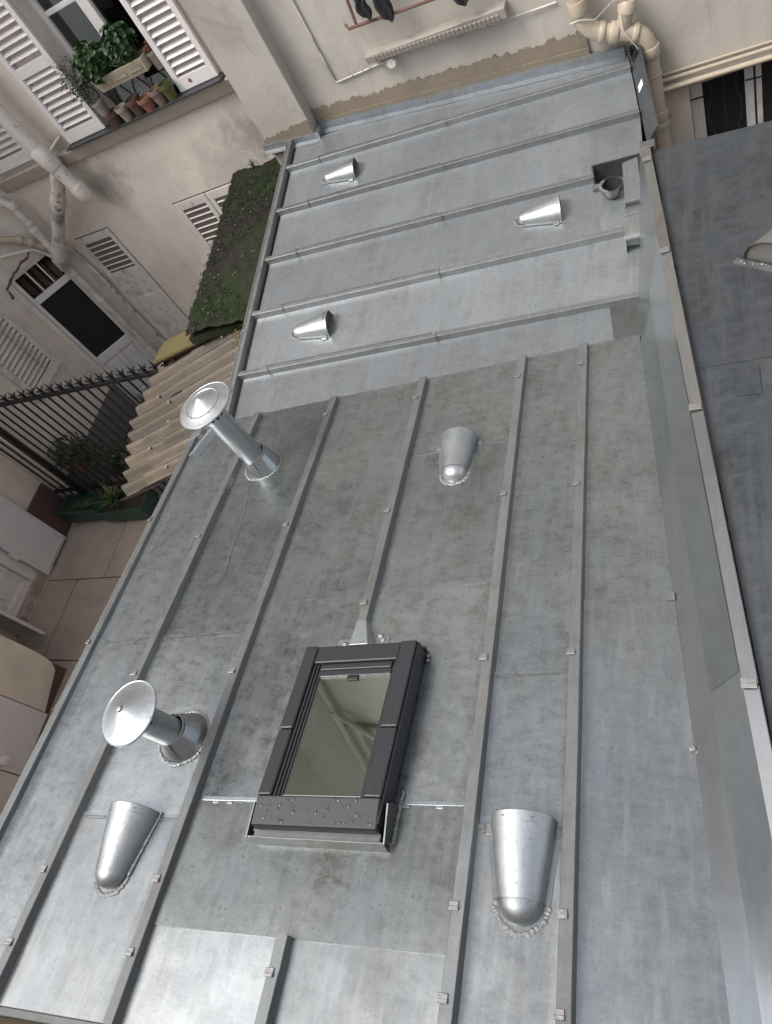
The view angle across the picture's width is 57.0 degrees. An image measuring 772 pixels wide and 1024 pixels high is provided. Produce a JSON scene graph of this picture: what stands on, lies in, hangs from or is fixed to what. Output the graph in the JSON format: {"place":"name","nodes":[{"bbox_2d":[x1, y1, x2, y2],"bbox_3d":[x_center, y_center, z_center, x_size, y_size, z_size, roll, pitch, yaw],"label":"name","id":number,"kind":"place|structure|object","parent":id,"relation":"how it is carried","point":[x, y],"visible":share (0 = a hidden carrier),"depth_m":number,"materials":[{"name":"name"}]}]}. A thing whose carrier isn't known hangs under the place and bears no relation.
{"place":"outdoors","nodes":[
{"label":"outdoors","id":0,"kind":"place"},
{"bbox_2d":[20,518,148,747],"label":"pavement","id":1,"kind":"structure","parent":0,"point":[91,560],"depth_m":8.19,"materials":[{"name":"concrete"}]},
{"bbox_2d":[0,635,66,814],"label":"annex","id":2,"kind":"object","parent":1,"relation":"on","point":[30,681],"visible":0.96,"depth_m":7.02,"materials":[{"name":"paint"}]},
{"bbox_2d":[0,695,47,775],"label":"door","id":3,"kind":"structure","parent":2,"relation":"in","point":[21,725],"depth_m":6.96,"materials":[{"name":"grey paint"}]},
{"bbox_2d":[0,454,71,643],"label":"courtyard house","id":4,"kind":"structure","parent":1,"relation":"on","point":[34,528],"depth_m":8.34,"materials":[{"name":"paint"}]},
{"bbox_2d":[0,566,26,614],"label":"glazed door","id":5,"kind":"structure","parent":4,"relation":"in","point":[12,585],"depth_m":8.25,"materials":[{"name":"white paint"}]},
{"bbox_2d":[21,595,37,618],"bbox_3d":[-4.169,1.111,8.309,0.014,0.106,0.268,-5,56,27],"label":"air grille","id":6,"kind":"object","parent":4,"relation":"attached to","point":[29,606],"visible":1,"depth_m":8.30,"materials":[{"name":"beige metal"}]},
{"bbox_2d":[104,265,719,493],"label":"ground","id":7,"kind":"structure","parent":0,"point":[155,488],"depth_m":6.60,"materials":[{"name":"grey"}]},
{"bbox_2d":[86,439,129,478],"bbox_3d":[-3.278,-0.607,8.609,0.583,0.713,0.443,-5,56,27],"label":"potted plant","id":8,"kind":"object","parent":7,"relation":"on","point":[118,459],"visible":0.62,"depth_m":8.45,"materials":[{"name":"green plant"}]},
{"bbox_2d":[127,384,146,411],"bbox_3d":[-2.922,-1.387,8.989,0.799,0.656,0.751,-5,56,27],"label":"potted plant","id":9,"kind":"object","parent":7,"relation":"on","point":[142,398],"visible":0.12,"depth_m":8.89,"materials":[{"name":"green plant"}]},
{"bbox_2d":[0,131,645,1023],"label":"building","id":10,"kind":"structure","parent":7,"relation":"on","point":[6,1021],"depth_m":2.58,"materials":[{"name":"beige paint"}]},
{"bbox_2d":[0,334,729,1023],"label":"zinc roof","id":11,"kind":"structure","parent":10,"relation":"on","point":[518,582],"depth_m":2.75,"materials":[{"name":"grey metal"}]},
{"bbox_2d":[94,801,162,896],"bbox_3d":[-1.066,1.313,2.781,0.260,0.114,0.332,-6,48,24],"label":"roof vent","id":12,"kind":"object","parent":11,"relation":"on","point":[130,827],"visible":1,"depth_m":2.77,"materials":[{"name":"metal"}]},
{"bbox_2d":[102,680,209,766],"bbox_3d":[-0.956,0.878,2.936,0.266,0.426,0.266,-5,56,27],"label":"flue pipe","id":13,"kind":"object","parent":11,"relation":"on","point":[132,713],"visible":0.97,"depth_m":2.87,"materials":[{"name":"metal"}]},
{"bbox_2d":[180,382,282,480],"bbox_3d":[-0.849,-0.429,3.956,0.316,0.648,0.316,-5,56,27],"label":"flue pipe","id":14,"kind":"object","parent":11,"relation":"on","point":[204,405],"visible":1,"depth_m":3.84,"materials":[{"name":"metal"}]},
{"bbox_2d":[245,640,429,852],"bbox_3d":[-0.162,0.870,2.727,0.564,0.236,0.823,-5,56,27],"label":"skylight","id":15,"kind":"object","parent":11,"relation":"on","point":[330,777],"visible":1,"depth_m":2.70,"materials":[{"name":"metal"}]},
{"bbox_2d":[436,427,483,485],"bbox_3d":[0.339,-0.279,3.550,0.260,0.103,0.314,-6,47,23],"label":"roof vent","id":16,"kind":"object","parent":11,"relation":"on","point":[456,446],"visible":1,"depth_m":3.54,"materials":[{"name":"metal"}]},
{"bbox_2d":[484,809,561,937],"bbox_3d":[0.409,1.109,2.193,0.270,0.108,0.342,-7,47,22],"label":"roof vent","id":17,"kind":"object","parent":11,"relation":"on","point":[524,846],"visible":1,"depth_m":2.19,"materials":[{"name":"metal"}]},
{"bbox_2d":[225,44,657,418],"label":"zinc roof","id":18,"kind":"structure","parent":10,"relation":"attached to","point":[410,252],"depth_m":4.93,"materials":[{"name":"grey metal"}]},
{"bbox_2d":[290,310,332,339],"bbox_3d":[-0.534,-1.277,4.851,0.310,0.098,0.250,-7,57,18],"label":"roof vent","id":19,"kind":"object","parent":18,"relation":"on","point":[315,327],"visible":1,"depth_m":4.82,"materials":[{"name":"metal"}]},
{"bbox_2d":[322,158,357,183],"bbox_3d":[-0.395,-2.752,5.725,0.308,0.098,0.244,-7,57,18],"label":"roof vent","id":20,"kind":"object","parent":18,"relation":"on","point":[343,171],"visible":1,"depth_m":5.69,"materials":[{"name":"metal"}]},
{"bbox_2d":[514,194,561,226],"bbox_3d":[0.985,-1.982,4.668,0.313,0.105,0.264,-7,57,18],"label":"roof vent","id":21,"kind":"object","parent":18,"relation":"on","point":[546,211],"visible":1,"depth_m":4.63,"materials":[{"name":"metal"}]},
{"bbox_2d":[599,176,622,199],"bbox_3d":[1.446,-2.051,4.536,0.147,0.126,0.145,-5,56,27],"label":"outlet cup","id":22,"kind":"object","parent":18,"relation":"on","point":[610,188],"visible":1,"depth_m":4.53,"materials":[{"name":"metal"}]},
{"bbox_2d":[591,153,639,191],"bbox_3d":[1.554,-2.203,4.705,0.363,0.194,0.280,-11,54,24],"label":"gutter box","id":23,"kind":"object","parent":18,"relation":"on","point":[605,170],"visible":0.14,"depth_m":4.77,"materials":[{"name":"metal"}]},
{"bbox_2d":[621,157,639,253],"bbox_3d":[1.511,-1.887,4.351,0.128,0.183,0.666,-7,55,26],"label":"hopper box","id":24,"kind":"object","parent":18,"relation":"on","point":[631,178],"visible":0.79,"depth_m":4.27,"materials":[{"name":"metal"}]},
{"bbox_2d":[628,47,637,61],"bbox_3d":[1.798,-3.329,5.167,0.073,0.078,0.121,-5,56,27],"label":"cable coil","id":25,"kind":"object","parent":18,"relation":"on","point":[635,51],"visible":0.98,"depth_m":5.16,"materials":[{"name":"black rubber"}]},
{"bbox_2d":[638,138,771,1023],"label":"parapet","id":26,"kind":"structure","parent":18,"relation":"on","point":[732,743],"depth_m":2.33,"materials":[{"name":"metal"}]},
{"bbox_2d":[0,0,771,497],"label":"apartment building","id":27,"kind":"structure","parent":7,"relation":"on","point":[248,78],"depth_m":6.30,"materials":[{"name":"paint"}]},
{"bbox_2d":[6,252,29,299],"bbox_3d":[-4.138,-2.672,8.047,0.527,0.288,0.046,-39,48,0],"label":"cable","id":28,"kind":"object","parent":27,"relation":"attached to","point":[15,272],"visible":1,"depth_m":8.00,"materials":[{"name":"plastic"}]},
{"bbox_2d":[0,235,44,250],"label":"waste pipe","id":29,"kind":"object","parent":27,"relation":"attached to","point":[19,240],"visible":1,"depth_m":7.80,"materials":[{"name":"beige plastic"}]},
{"bbox_2d":[0,197,50,252],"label":"waste pipe","id":30,"kind":"object","parent":27,"relation":"attached to","point":[28,223],"visible":0.98,"depth_m":7.72,"materials":[{"name":"beige metal"}]},
{"bbox_2d":[0,248,50,258],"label":"waste pipe","id":31,"kind":"object","parent":27,"relation":"attached to","point":[23,251],"visible":0.77,"depth_m":7.90,"materials":[{"name":"beige metal"}]},
{"bbox_2d":[0,103,92,202],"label":"soil pipe","id":32,"kind":"object","parent":27,"relation":"attached to","point":[46,158],"visible":1,"depth_m":6.90,"materials":[{"name":"beige metal"}]},
{"bbox_2d":[49,174,70,271],"bbox_3d":[-3.503,-3.115,7.636,1.068,1.023,0.188,-5,56,27],"label":"branch pipe","id":33,"kind":"object","parent":27,"relation":"attached to","point":[59,247],"visible":0.94,"depth_m":7.60,"materials":[{"name":"metal"}]},
{"bbox_2d":[52,56,109,116],"bbox_3d":[-2.750,-3.807,6.379,0.300,0.561,0.253,12,65,36],"label":"potted plant","id":34,"kind":"object","parent":27,"relation":"on","point":[99,106],"visible":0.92,"depth_m":6.38,"materials":[{"name":"green plant"}]},
{"bbox_2d":[12,250,154,401],"bbox_3d":[-3.679,-2.321,9.030,0.586,2.215,0.230,-40,48,0],"label":"door","id":35,"kind":"structure","parent":27,"relation":"in","point":[54,292],"depth_m":8.78,"materials":[{"name":"grey paint"}]},
{"bbox_2d":[28,0,173,107],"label":"window","id":36,"kind":"structure","parent":27,"relation":"in","point":[71,21],"depth_m":6.18,"materials":[{"name":"white paint"}]},
{"bbox_2d":[102,107,121,127],"bbox_3d":[-2.517,-3.634,6.568,0.155,0.120,0.155,-5,56,27],"label":"flower pot","id":37,"kind":"object","parent":27,"relation":"on","point":[112,118],"visible":0.93,"depth_m":6.54,"materials":[{"name":"ceramic"}]},
{"bbox_2d":[72,20,152,92],"bbox_3d":[-2.386,-3.915,6.107,0.685,0.414,0.362,-5,56,27],"label":"flower box","id":38,"kind":"object","parent":27,"relation":"on","point":[96,67],"visible":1,"depth_m":6.05,"materials":[{"name":"plant"}]},
{"bbox_2d":[67,266,157,357],"bbox_3d":[-3.270,-2.346,8.928,0.134,2.002,0.101,-5,56,27],"label":"corner pipe","id":39,"kind":"object","parent":27,"relation":"attached to","point":[105,304],"visible":0.65,"depth_m":8.69,"materials":[{"name":"beige paint"}]},
{"bbox_2d":[67,244,164,342],"bbox_3d":[-3.167,-2.469,8.835,0.114,2.178,0.126,-5,56,27],"label":"corner pipe","id":40,"kind":"object","parent":27,"relation":"attached to","point":[71,251],"visible":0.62,"depth_m":8.58,"materials":[{"name":"metal"}]},
{"bbox_2d":[114,102,132,121],"bbox_3d":[-2.386,-3.649,6.496,0.130,0.130,0.130,-5,56,27],"label":"flower pot","id":41,"kind":"object","parent":27,"relation":"on","point":[122,110],"visible":0.88,"depth_m":6.47,"materials":[{"name":"ceramic"}]},
{"bbox_2d":[81,66,175,104],"bbox_3d":[-2.295,-3.864,6.398,0.926,0.342,0.024,-5,56,27],"label":"window guard","id":42,"kind":"object","parent":27,"relation":"attached to","point":[174,84],"visible":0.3,"depth_m":6.45,"materials":[{"name":"black metal"}]},
{"bbox_2d":[124,93,145,116],"bbox_3d":[-2.257,-3.667,6.420,0.145,0.150,0.145,-5,56,27],"label":"flower pot","id":43,"kind":"object","parent":27,"relation":"on","point":[131,104],"visible":0.97,"depth_m":6.39,"materials":[{"name":"ceramic"}]},
{"bbox_2d":[136,91,156,112],"bbox_3d":[-2.135,-3.670,6.372,0.160,0.120,0.160,-5,56,27],"label":"flower pot","id":44,"kind":"object","parent":27,"relation":"on","point":[146,102],"visible":0.86,"depth_m":6.34,"materials":[{"name":"ceramic"}]},
{"bbox_2d":[142,41,163,69],"bbox_3d":[-1.994,-3.907,6.075,0.105,0.226,0.103,-5,56,27],"label":"flower pot","id":45,"kind":"object","parent":27,"relation":"on","point":[154,59],"visible":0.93,"depth_m":6.05,"materials":[{"name":"ceramic"}]},
{"bbox_2d":[147,83,167,106],"bbox_3d":[-2.016,-3.686,6.301,0.138,0.140,0.138,-5,56,27],"label":"flower pot","id":46,"kind":"object","parent":27,"relation":"on","point":[156,95],"visible":0.88,"depth_m":6.28,"materials":[{"name":"pink ceramic"}]},
{"bbox_2d":[157,77,177,101],"bbox_3d":[-1.907,-3.699,6.240,0.138,0.150,0.138,-5,56,27],"label":"flower pot","id":47,"kind":"object","parent":27,"relation":"on","point":[166,88],"visible":1,"depth_m":6.21,"materials":[{"name":"green ceramic"}]},
{"bbox_2d":[186,156,280,343],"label":"mossy slab","id":48,"kind":"structure","parent":27,"relation":"attached to","point":[220,304],"depth_m":6.03,"materials":[{"name":"plant"}]},
{"bbox_2d":[121,320,242,500],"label":"corrugated roof","id":49,"kind":"structure","parent":48,"relation":"attached to","point":[159,435],"depth_m":5.59,"materials":[{"name":"metal"}]},
{"bbox_2d":[153,330,206,364],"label":"lichen block","id":50,"kind":"structure","parent":49,"relation":"on","point":[175,346],"depth_m":6.01,"materials":[{"name":"concrete"}]},
{"bbox_2d":[344,0,434,29],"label":"drying rack","id":51,"kind":"object","parent":27,"relation":"attached to","point":[357,25],"visible":1,"depth_m":5.31,"materials":[{"name":"brown metal"}]},
{"bbox_2d":[354,0,371,20],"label":"hanging cloth","id":52,"kind":"object","parent":51,"relation":"hanging from","point":[363,9],"visible":1,"depth_m":5.25,"materials":[{"name":"black fabric"}]},
{"bbox_2d":[373,0,393,22],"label":"hanging cloth","id":53,"kind":"object","parent":51,"relation":"hanging from","point":[384,9],"visible":1,"depth_m":5.23,"materials":[{"name":"black fabric"}]},
{"bbox_2d":[453,0,467,5],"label":"hanging cloth","id":54,"kind":"object","parent":51,"relation":"hanging from","point":[462,2],"visible":1,"depth_m":5.10,"materials":[{"name":"black fabric"}]},
{"bbox_2d":[387,56,396,68],"bbox_3d":[0.049,-3.572,5.633,0.080,0.080,0.083,-5,56,27],"label":"junction knob","id":55,"kind":"object","parent":27,"relation":"attached to","point":[391,62],"visible":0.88,"depth_m":5.61,"materials":[{"name":"beige paint"}]},
{"bbox_2d":[291,0,555,82],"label":"conduit","id":56,"kind":"object","parent":27,"relation":"attached to","point":[506,19],"visible":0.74,"depth_m":5.56,"materials":[{"name":"paint"}]},
{"bbox_2d":[567,0,671,148],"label":"drainpipe","id":57,"kind":"object","parent":27,"relation":"attached to","point":[612,32],"visible":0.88,"depth_m":5.09,"materials":[{"name":"beige plastic"}]},
{"bbox_2d":[570,0,637,49],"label":"cable","id":58,"kind":"object","parent":57,"relation":"attached to","point":[600,14],"visible":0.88,"depth_m":5.03,"materials":[{"name":"paint"}]},
{"bbox_2d":[689,60,771,138],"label":"barred window","id":59,"kind":"structure","parent":27,"relation":"in","point":[742,98],"depth_m":5.59,"materials":[{"name":"glass"}]},
{"bbox_2d":[653,120,771,744],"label":"zinc roof","id":60,"kind":"structure","parent":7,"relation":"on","point":[716,192],"depth_m":2.87,"materials":[{"name":"grey metal"}]},
{"bbox_2d":[732,229,771,272],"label":"roof vent","id":61,"kind":"object","parent":60,"relation":"on","point":[760,249],"visible":1,"depth_m":2.93,"materials":[{"name":"metal"}]},
{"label":"step","id":62,"kind":"structure","parent":7,"relation":"on","visible":0},
{"bbox_2d":[57,490,104,522],"bbox_3d":[-3.663,-0.065,8.655,0.659,0.261,0.289,-5,56,27],"label":"planter","id":63,"kind":"object","parent":62,"relation":"on","point":[78,507],"visible":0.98,"depth_m":8.61,"materials":[{"name":"green plastic"}]},
{"bbox_2d":[0,357,176,496],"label":"iron railing","id":64,"kind":"object","parent":62,"relation":"on","point":[39,459],"visible":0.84,"depth_m":7.41,"materials":[{"name":"black metal"}]},
{"bbox_2d":[90,480,158,521],"bbox_3d":[-3.070,-0.207,8.254,0.739,0.494,0.470,-5,56,27],"label":"planter","id":65,"kind":"object","parent":62,"relation":"on","point":[112,507],"visible":0.94,"depth_m":8.25,"materials":[{"name":"green plastic"}]},
{"bbox_2d":[638,79,642,92],"bbox_3d":[1.780,-2.981,4.971,0.033,0.048,0.082,-11,54,24],"label":"sticker","id":66,"kind":"object","parent":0,"point":[640,85],"visible":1,"depth_m":4.97,"materials":[{"name":"white paper"}]},
{"bbox_3d":[-3.934,-0.333,8.746,0.160,0.150,0.156,-5,56,27],"label":"flower pot","id":67,"kind":"object","parent":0,"visible":0},
{"bbox_2d":[47,431,93,472],"bbox_3d":[-3.729,-0.707,8.472,0.630,0.507,0.517,-5,56,27],"label":"potted plant","id":68,"kind":"object","parent":67,"relation":"in","point":[74,456],"visible":0.64,"depth_m":8.40,"materials":[{"name":"green plant"}]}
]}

